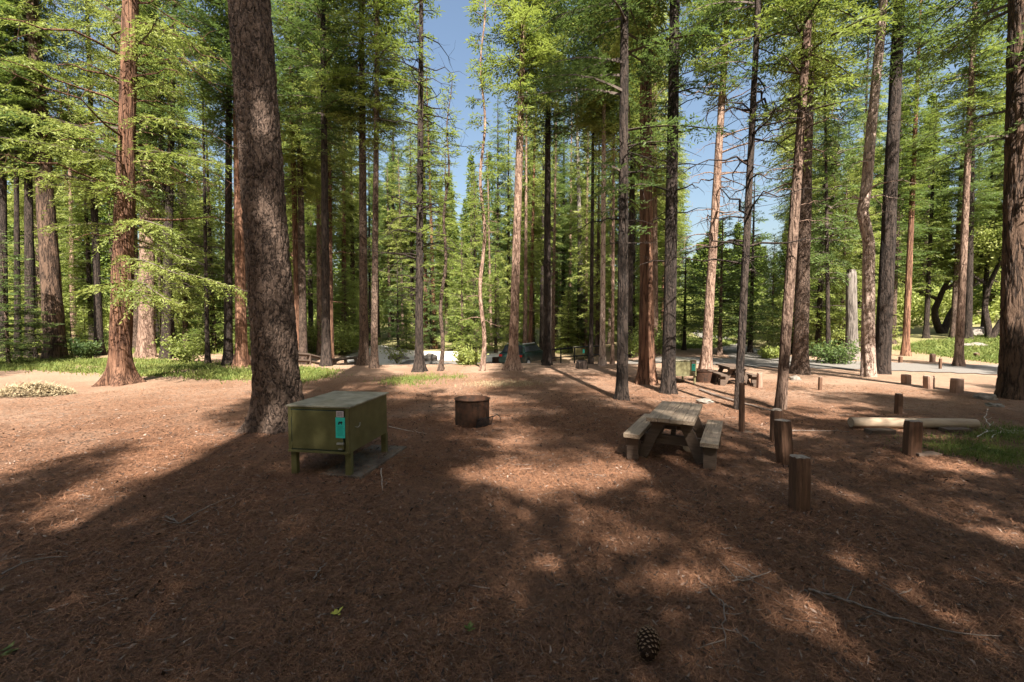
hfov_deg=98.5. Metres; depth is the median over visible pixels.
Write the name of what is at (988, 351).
grass
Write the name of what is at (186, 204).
background conifer
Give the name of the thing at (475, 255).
young conifer
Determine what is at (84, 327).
sapling
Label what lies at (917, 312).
brush
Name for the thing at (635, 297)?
young conifer
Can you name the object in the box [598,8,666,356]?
background conifer
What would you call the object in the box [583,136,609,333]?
background conifer
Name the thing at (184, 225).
background conifer
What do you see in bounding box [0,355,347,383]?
grass strip
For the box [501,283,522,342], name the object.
sapling
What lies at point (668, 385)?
conifer tree
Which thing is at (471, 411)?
fire ring
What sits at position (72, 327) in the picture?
sapling
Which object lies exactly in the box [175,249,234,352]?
sapling
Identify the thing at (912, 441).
wooden post
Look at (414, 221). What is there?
background conifer
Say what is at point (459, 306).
sapling
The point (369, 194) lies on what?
background conifer
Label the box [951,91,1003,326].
young conifer
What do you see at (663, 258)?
young conifer
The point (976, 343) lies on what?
rock
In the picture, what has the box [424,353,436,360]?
rock
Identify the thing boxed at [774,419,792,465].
wooden post
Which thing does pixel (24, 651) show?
dark bark bits
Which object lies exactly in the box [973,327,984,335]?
rock
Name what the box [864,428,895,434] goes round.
timber block
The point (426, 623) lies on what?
pine needles
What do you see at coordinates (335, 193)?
background conifer
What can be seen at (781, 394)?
conifer tree
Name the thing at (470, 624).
sprig
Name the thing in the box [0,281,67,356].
sapling
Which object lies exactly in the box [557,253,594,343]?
young conifer
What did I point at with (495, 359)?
fire ring
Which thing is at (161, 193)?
background conifer
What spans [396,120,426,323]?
background conifer
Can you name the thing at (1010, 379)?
conifer tree
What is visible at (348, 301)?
sapling
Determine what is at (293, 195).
conifer tree
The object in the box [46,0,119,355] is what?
background conifer
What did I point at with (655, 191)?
conifer tree
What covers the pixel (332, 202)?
background conifer
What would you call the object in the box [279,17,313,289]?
background conifer
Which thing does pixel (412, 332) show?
sapling
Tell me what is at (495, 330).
young conifer
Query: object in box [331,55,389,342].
young conifer
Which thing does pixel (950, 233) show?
background conifer
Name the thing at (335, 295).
sapling
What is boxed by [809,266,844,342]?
sapling
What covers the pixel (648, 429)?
picnic table
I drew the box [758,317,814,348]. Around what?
shrub
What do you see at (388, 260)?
young conifer
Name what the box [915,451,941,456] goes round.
timber offcut
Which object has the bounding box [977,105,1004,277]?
young conifer
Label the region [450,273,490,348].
sapling
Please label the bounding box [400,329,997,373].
road
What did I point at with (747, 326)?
sapling
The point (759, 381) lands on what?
wooden post
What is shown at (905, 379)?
wooden post
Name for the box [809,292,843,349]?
sapling
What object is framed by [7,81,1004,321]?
wood
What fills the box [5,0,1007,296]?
sky
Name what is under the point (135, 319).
background conifer
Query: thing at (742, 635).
fallen stick
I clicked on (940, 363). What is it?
wooden post
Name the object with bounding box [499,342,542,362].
parked car
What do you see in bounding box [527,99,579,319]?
background conifer
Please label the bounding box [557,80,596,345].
conifer tree
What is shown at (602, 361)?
conifer tree
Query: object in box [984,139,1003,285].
background conifer
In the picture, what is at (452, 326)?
sapling
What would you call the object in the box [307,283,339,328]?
sapling
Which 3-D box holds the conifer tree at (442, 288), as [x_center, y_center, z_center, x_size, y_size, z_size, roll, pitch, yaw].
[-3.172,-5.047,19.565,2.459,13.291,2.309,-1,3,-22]
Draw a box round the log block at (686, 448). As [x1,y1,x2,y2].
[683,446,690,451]
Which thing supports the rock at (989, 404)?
on the ground at (838, 378)
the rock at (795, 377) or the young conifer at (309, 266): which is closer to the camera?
the rock at (795, 377)
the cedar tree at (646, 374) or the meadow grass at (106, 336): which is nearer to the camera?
the cedar tree at (646, 374)
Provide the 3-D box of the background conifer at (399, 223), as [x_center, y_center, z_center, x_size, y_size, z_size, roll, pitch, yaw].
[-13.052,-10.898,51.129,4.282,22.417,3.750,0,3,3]
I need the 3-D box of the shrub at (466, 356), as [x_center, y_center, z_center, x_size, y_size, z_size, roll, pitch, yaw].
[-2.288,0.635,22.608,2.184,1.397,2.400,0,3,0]
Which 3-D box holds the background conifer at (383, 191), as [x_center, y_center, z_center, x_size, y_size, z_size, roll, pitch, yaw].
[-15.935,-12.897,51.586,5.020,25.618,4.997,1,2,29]
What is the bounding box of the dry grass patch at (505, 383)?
[446,378,551,390]
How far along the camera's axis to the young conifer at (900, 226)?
36.22 m
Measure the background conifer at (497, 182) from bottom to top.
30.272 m
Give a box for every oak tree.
[875,214,1001,333]
[916,213,1002,337]
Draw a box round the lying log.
[847,417,980,428]
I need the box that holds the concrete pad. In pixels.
[320,443,407,478]
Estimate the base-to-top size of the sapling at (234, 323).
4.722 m
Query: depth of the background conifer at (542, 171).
40.47 m
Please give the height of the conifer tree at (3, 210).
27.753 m
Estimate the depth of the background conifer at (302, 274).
26.68 m
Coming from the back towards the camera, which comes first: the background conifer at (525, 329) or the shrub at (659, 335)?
the background conifer at (525, 329)
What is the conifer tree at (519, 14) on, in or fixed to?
on the ground at (838, 378)
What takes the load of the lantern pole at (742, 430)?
on the ground at (838, 378)
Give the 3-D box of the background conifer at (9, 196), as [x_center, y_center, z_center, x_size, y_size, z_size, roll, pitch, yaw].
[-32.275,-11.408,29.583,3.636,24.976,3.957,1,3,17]
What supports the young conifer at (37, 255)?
on the ground at (838, 378)
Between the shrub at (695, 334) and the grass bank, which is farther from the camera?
the shrub at (695, 334)
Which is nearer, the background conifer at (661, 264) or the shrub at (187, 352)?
the shrub at (187, 352)
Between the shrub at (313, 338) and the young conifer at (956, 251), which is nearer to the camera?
the shrub at (313, 338)
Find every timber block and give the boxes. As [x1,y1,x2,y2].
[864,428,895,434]
[938,427,971,433]
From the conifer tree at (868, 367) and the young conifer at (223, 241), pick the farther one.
the young conifer at (223, 241)
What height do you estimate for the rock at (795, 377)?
0.261 m
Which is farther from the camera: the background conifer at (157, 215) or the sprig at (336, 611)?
the background conifer at (157, 215)
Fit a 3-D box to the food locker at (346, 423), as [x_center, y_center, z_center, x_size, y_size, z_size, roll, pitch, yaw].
[-2.727,1.456,7.052,1.011,1.090,1.348,0,3,9]
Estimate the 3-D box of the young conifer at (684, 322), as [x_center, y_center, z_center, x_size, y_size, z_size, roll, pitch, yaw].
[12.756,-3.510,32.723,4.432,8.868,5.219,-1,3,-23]
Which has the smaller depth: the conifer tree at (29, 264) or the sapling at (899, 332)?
the conifer tree at (29, 264)
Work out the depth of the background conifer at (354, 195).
53.21 m
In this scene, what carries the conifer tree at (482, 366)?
on the ground at (838, 378)
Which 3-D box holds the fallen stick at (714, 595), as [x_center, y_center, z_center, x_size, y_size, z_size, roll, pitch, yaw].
[1.604,2.107,3.403,0.327,0.041,0.974,1,3,23]
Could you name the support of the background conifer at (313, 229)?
on the ground at (838, 378)
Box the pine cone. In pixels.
[636,625,660,661]
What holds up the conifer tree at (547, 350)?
on the ground at (838, 378)
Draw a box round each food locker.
[286,391,388,475]
[573,346,587,359]
[676,357,696,383]
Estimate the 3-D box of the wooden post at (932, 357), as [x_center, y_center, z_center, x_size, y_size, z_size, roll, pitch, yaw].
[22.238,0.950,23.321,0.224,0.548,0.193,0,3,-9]
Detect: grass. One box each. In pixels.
[38,328,386,354]
[636,335,736,348]
[892,332,999,363]
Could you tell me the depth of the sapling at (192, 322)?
35.91 m
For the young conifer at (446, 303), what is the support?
on the ground at (838, 378)
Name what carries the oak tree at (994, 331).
on the ground at (838, 378)
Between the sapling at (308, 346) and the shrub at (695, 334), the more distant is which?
the shrub at (695, 334)
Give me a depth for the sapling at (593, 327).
44.51 m
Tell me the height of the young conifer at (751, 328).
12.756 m
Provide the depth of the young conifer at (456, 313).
45.10 m
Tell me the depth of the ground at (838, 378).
5.38 m
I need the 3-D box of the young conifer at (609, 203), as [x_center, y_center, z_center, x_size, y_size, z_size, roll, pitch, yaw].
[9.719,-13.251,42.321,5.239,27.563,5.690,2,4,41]
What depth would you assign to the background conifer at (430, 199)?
47.63 m
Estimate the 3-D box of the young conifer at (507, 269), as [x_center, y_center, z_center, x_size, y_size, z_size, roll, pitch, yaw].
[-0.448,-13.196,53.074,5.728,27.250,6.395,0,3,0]
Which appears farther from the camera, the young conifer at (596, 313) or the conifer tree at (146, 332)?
the young conifer at (596, 313)
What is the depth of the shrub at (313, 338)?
31.97 m
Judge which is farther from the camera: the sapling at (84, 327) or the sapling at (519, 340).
the sapling at (519, 340)
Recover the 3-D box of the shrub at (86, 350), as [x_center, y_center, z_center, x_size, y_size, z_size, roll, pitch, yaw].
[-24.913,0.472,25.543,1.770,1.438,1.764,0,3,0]
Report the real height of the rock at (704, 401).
0.166 m
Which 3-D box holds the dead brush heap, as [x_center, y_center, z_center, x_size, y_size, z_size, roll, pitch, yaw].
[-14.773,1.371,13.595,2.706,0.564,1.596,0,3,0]
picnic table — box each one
[623,401,722,470]
[707,363,756,385]
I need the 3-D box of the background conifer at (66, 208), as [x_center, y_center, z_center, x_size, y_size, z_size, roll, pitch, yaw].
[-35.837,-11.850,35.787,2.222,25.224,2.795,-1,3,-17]
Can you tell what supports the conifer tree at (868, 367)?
on the ground at (838, 378)
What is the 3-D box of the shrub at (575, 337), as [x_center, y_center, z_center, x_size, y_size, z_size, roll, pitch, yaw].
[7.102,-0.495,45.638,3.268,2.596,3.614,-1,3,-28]
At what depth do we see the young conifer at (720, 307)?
28.41 m
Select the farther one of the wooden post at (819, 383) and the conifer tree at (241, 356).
the conifer tree at (241, 356)
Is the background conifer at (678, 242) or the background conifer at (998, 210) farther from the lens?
the background conifer at (678, 242)
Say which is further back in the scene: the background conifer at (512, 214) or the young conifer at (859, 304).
the background conifer at (512, 214)
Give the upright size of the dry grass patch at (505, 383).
0.159 m
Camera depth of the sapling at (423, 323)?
53.63 m
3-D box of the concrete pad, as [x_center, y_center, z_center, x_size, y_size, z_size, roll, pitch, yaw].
[-2.360,1.972,7.242,0.675,0.107,1.633,0,3,10]
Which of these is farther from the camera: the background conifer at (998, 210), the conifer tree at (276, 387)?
the background conifer at (998, 210)
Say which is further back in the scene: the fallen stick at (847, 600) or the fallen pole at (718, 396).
the fallen pole at (718, 396)
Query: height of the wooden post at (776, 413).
0.730 m
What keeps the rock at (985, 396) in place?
on the ground at (838, 378)
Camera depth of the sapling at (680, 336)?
42.72 m
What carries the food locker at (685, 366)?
on the ground at (838, 378)
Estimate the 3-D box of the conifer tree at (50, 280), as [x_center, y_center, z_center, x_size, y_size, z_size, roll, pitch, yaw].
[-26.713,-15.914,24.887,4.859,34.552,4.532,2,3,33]
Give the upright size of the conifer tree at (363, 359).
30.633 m
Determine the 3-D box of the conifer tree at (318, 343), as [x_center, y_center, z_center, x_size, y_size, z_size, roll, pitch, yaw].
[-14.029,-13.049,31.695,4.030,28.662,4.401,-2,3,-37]
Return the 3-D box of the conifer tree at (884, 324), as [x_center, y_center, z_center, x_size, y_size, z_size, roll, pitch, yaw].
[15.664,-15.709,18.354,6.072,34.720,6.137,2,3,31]
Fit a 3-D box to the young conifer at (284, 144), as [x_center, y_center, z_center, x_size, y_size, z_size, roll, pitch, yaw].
[-18.531,-11.680,33.964,5.688,25.250,6.521,2,4,39]
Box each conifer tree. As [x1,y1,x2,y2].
[0,0,72,358]
[0,0,85,356]
[0,0,90,358]
[0,0,97,358]
[52,83,90,336]
[83,0,194,357]
[97,0,223,358]
[154,0,233,365]
[155,0,307,366]
[168,24,233,363]
[227,0,303,434]
[271,0,392,366]
[272,0,334,349]
[289,8,342,355]
[303,0,408,365]
[324,0,426,368]
[331,17,368,330]
[362,0,476,371]
[417,72,469,370]
[458,0,514,370]
[464,0,575,370]
[484,0,613,365]
[507,107,557,342]
[516,0,746,400]
[551,103,577,343]
[555,0,639,363]
[555,0,662,365]
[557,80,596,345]
[563,4,654,363]
[613,0,748,394]
[628,0,685,355]
[652,0,789,369]
[660,0,848,409]
[685,0,922,409]
[735,0,883,374]
[776,8,879,361]
[816,0,941,374]
[827,0,918,376]
[862,0,1023,399]
[874,0,963,355]
[902,0,1006,365]
[925,10,1004,338]
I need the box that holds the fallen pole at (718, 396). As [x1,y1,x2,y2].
[699,388,770,410]
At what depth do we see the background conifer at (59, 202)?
40.78 m
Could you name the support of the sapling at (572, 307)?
on the ground at (838, 378)
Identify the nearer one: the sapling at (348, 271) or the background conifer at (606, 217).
the sapling at (348, 271)
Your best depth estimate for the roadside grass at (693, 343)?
38.51 m
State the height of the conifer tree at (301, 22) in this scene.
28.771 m
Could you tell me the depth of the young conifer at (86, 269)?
34.65 m
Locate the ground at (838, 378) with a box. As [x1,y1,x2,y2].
[0,302,1023,681]
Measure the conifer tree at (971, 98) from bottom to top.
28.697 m
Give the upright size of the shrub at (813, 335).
2.929 m
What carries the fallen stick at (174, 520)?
on the ground at (838, 378)
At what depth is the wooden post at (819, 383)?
14.23 m
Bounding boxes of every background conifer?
[7,35,70,352]
[20,103,67,272]
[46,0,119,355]
[56,48,88,337]
[86,3,139,256]
[91,0,216,357]
[96,18,174,350]
[135,70,191,350]
[138,238,159,336]
[173,85,197,340]
[174,64,200,290]
[221,194,249,333]
[272,0,351,364]
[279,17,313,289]
[290,0,369,361]
[304,146,341,314]
[305,66,340,251]
[332,107,371,294]
[338,138,358,316]
[347,122,391,345]
[355,136,396,337]
[371,92,409,330]
[378,180,399,316]
[384,148,415,339]
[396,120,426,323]
[399,60,444,346]
[409,60,454,348]
[475,92,521,342]
[484,154,498,346]
[501,92,540,342]
[511,92,541,342]
[521,113,551,342]
[527,90,561,349]
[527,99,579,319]
[542,101,563,360]
[560,95,577,328]
[574,131,596,283]
[576,128,596,345]
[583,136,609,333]
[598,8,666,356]
[600,139,618,265]
[606,65,658,298]
[628,12,684,253]
[657,69,693,250]
[657,96,681,335]
[677,130,695,305]
[756,19,837,353]
[760,22,851,247]
[772,169,815,302]
[813,15,857,301]
[830,11,903,306]
[846,37,888,235]
[944,84,975,293]
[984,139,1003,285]
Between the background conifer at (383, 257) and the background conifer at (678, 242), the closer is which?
the background conifer at (678, 242)
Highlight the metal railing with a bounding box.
[551,345,598,362]
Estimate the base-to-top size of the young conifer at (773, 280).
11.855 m
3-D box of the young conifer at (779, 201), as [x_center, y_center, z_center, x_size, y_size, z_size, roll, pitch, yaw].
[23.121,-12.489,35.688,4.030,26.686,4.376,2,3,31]
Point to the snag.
(851, 320)
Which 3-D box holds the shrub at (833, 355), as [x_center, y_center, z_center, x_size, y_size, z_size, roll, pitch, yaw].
[16.803,0.430,23.136,2.850,1.806,2.862,0,3,0]
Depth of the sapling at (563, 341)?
42.13 m
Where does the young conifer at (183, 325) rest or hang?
on the ground at (838, 378)
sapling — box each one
[0,229,61,364]
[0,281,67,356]
[55,303,89,357]
[68,306,107,348]
[156,277,203,344]
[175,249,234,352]
[217,298,234,340]
[233,286,250,347]
[292,279,316,350]
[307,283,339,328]
[313,257,370,348]
[313,264,370,353]
[333,276,348,317]
[394,299,414,348]
[407,300,436,338]
[444,291,464,332]
[445,304,460,340]
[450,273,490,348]
[465,299,480,339]
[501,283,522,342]
[502,302,522,347]
[555,287,584,352]
[556,283,588,345]
[576,273,616,342]
[605,280,637,341]
[676,306,691,340]
[729,287,763,342]
[753,311,777,347]
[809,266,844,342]
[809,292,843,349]
[875,273,912,342]
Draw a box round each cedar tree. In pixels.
[0,0,247,386]
[583,0,709,384]
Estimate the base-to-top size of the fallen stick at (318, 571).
0.048 m
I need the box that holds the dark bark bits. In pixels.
[0,391,1023,681]
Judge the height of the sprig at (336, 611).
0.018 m
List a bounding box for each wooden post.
[756,373,762,387]
[769,408,782,441]
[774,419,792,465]
[788,454,810,512]
[818,377,821,389]
[894,393,902,414]
[898,356,902,362]
[901,374,910,384]
[902,419,922,455]
[923,375,934,388]
[929,354,935,361]
[938,358,941,368]
[949,378,963,392]
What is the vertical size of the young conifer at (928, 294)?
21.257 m
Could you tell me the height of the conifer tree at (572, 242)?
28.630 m
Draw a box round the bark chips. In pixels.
[0,366,1023,681]
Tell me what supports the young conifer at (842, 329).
on the ground at (838, 378)
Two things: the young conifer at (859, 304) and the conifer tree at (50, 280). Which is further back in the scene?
the young conifer at (859, 304)
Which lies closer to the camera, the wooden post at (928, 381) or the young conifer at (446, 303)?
the wooden post at (928, 381)
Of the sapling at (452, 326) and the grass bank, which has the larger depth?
the sapling at (452, 326)
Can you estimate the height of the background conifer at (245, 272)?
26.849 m
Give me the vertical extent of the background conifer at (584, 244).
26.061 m
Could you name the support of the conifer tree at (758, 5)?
on the ground at (838, 378)
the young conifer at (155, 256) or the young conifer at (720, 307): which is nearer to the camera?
the young conifer at (720, 307)
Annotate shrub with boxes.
[60,337,107,358]
[147,327,218,362]
[214,325,251,354]
[307,314,320,352]
[312,312,358,354]
[339,309,370,343]
[380,343,411,362]
[448,342,488,364]
[518,324,538,343]
[567,325,593,343]
[608,326,638,356]
[629,319,683,353]
[659,295,716,338]
[697,306,759,339]
[757,343,779,358]
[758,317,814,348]
[780,313,844,354]
[809,336,860,363]
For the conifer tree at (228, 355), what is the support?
on the ground at (838, 378)
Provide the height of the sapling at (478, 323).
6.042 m
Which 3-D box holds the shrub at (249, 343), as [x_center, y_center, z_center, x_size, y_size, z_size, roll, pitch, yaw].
[-17.430,-0.057,28.623,3.056,2.184,3.557,0,3,0]
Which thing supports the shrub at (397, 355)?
on the ground at (838, 378)
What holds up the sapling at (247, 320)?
on the ground at (838, 378)
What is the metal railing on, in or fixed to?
on the ground at (838, 378)
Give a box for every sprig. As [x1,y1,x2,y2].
[1,641,18,655]
[331,607,342,614]
[464,621,474,630]
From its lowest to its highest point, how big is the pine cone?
0.165 m
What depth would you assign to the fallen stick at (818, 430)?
9.04 m
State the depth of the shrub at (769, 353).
25.95 m
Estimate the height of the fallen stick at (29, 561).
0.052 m
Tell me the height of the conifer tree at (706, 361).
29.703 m
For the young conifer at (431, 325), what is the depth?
47.40 m
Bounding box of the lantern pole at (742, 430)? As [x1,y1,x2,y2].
[734,383,752,433]
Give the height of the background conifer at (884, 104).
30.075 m
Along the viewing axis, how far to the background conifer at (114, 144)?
37.37 m
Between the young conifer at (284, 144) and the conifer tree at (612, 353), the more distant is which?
the young conifer at (284, 144)
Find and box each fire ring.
[454,395,500,427]
[492,357,499,362]
[693,369,716,382]
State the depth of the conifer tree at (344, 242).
40.34 m
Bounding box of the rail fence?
[298,353,357,364]
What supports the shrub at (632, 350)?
on the ground at (838, 378)
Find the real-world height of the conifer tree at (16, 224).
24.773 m
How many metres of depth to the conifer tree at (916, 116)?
27.08 m
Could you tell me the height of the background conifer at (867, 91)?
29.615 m
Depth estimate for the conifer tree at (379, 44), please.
20.70 m
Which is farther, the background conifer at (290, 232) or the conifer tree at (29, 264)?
the background conifer at (290, 232)
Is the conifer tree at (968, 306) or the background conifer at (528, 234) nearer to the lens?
the conifer tree at (968, 306)
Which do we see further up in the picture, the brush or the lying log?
the brush
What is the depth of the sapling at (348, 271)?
36.50 m
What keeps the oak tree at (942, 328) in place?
on the ground at (838, 378)
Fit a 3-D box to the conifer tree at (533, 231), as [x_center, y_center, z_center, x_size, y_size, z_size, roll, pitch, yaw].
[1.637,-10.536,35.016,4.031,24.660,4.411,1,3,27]
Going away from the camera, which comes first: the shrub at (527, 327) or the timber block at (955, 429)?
the timber block at (955, 429)
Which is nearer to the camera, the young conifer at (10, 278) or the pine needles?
the pine needles
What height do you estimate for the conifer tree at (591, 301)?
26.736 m
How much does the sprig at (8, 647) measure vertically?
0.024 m
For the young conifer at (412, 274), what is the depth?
50.35 m
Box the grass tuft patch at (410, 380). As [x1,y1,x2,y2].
[363,370,481,389]
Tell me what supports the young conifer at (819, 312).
on the ground at (838, 378)
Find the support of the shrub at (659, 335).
on the ground at (838, 378)
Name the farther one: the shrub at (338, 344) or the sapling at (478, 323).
the sapling at (478, 323)
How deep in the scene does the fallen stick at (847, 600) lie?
3.43 m
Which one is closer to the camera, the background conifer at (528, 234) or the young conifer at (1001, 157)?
the young conifer at (1001, 157)
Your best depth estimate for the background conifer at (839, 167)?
39.70 m
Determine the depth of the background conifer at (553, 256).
34.35 m
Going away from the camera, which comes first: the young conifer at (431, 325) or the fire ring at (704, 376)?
the fire ring at (704, 376)
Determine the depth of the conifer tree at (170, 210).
24.75 m
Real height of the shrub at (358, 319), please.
3.594 m
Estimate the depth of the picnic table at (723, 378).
15.42 m
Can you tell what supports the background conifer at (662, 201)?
on the ground at (838, 378)
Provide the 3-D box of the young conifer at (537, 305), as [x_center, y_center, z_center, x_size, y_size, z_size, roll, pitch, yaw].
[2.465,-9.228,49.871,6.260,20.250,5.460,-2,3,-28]
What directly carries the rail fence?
on the ground at (838, 378)
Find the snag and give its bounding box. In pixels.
[843,269,860,359]
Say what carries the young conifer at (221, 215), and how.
on the ground at (838, 378)
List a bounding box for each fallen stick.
[1,556,67,574]
[164,496,234,523]
[306,563,325,578]
[697,575,741,648]
[713,627,762,649]
[717,558,777,592]
[792,429,847,431]
[808,584,1000,635]
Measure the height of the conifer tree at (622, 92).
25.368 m
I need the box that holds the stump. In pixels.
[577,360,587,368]
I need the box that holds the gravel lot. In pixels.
[345,345,501,364]
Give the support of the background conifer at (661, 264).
on the ground at (838, 378)
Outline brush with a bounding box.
[9,273,1000,332]
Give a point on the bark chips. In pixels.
(524, 566)
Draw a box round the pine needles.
[0,371,1023,681]
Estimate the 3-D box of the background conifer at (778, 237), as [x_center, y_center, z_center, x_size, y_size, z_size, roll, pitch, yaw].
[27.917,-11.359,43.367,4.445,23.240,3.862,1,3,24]
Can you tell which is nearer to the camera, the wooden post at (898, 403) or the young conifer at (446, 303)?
the wooden post at (898, 403)
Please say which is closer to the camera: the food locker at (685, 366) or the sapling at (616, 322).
the food locker at (685, 366)
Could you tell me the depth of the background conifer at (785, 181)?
34.61 m
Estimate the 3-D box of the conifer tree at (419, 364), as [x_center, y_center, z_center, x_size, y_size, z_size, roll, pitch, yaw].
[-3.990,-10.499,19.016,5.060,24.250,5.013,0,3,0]
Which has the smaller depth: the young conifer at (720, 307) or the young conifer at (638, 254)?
the young conifer at (720, 307)
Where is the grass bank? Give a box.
[880,417,1023,477]
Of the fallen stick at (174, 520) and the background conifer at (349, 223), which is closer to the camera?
the fallen stick at (174, 520)
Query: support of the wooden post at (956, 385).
on the ground at (838, 378)
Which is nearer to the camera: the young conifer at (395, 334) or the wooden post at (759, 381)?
the wooden post at (759, 381)
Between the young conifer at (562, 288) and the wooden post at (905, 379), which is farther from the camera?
the young conifer at (562, 288)
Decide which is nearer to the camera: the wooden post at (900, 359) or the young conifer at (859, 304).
the wooden post at (900, 359)
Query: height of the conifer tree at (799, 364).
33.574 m
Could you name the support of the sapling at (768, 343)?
on the ground at (838, 378)
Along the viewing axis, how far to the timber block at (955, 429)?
8.92 m
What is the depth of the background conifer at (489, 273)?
50.02 m
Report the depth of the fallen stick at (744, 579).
3.87 m
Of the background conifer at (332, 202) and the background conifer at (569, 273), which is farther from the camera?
the background conifer at (569, 273)
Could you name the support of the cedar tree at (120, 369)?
on the ground at (838, 378)
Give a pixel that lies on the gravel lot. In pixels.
(383, 361)
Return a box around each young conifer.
[7,158,86,343]
[8,243,41,339]
[56,89,112,339]
[137,188,177,338]
[155,88,220,346]
[178,94,234,344]
[214,122,234,298]
[224,31,316,297]
[286,45,340,335]
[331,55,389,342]
[371,162,408,338]
[378,252,414,350]
[388,122,429,342]
[409,246,452,349]
[428,141,463,340]
[436,229,481,348]
[459,167,494,340]
[473,245,510,352]
[486,116,522,342]
[508,168,558,341]
[535,152,576,344]
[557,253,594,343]
[567,141,617,355]
[586,134,639,343]
[605,200,658,351]
[617,148,664,300]
[639,178,697,323]
[658,233,722,349]
[683,208,757,354]
[715,167,783,352]
[755,232,783,338]
[772,63,821,237]
[774,108,875,356]
[809,170,877,350]
[835,113,899,346]
[855,71,951,343]
[898,97,962,337]
[914,81,1001,337]
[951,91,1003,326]
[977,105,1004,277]
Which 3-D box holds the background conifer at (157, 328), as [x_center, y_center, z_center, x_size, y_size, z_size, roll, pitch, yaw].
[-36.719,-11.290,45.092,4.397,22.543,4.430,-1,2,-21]
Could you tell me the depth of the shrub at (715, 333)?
43.08 m
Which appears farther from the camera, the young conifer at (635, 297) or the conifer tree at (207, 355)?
the young conifer at (635, 297)
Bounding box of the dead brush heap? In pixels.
[0,379,78,397]
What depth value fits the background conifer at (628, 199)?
41.51 m
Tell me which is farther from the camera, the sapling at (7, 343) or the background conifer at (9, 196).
the background conifer at (9, 196)
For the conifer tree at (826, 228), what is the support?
on the ground at (838, 378)
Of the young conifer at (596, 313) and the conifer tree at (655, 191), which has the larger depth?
the young conifer at (596, 313)
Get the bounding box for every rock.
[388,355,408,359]
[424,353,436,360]
[696,398,713,403]
[789,375,800,379]
[964,342,984,345]
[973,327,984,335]
[973,392,998,399]
[985,402,1004,406]
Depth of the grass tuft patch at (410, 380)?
16.79 m
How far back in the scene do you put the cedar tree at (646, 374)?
15.59 m
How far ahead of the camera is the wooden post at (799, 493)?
5.24 m
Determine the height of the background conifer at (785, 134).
29.668 m
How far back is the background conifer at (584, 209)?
54.03 m
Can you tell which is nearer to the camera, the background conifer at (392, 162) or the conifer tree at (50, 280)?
the conifer tree at (50, 280)

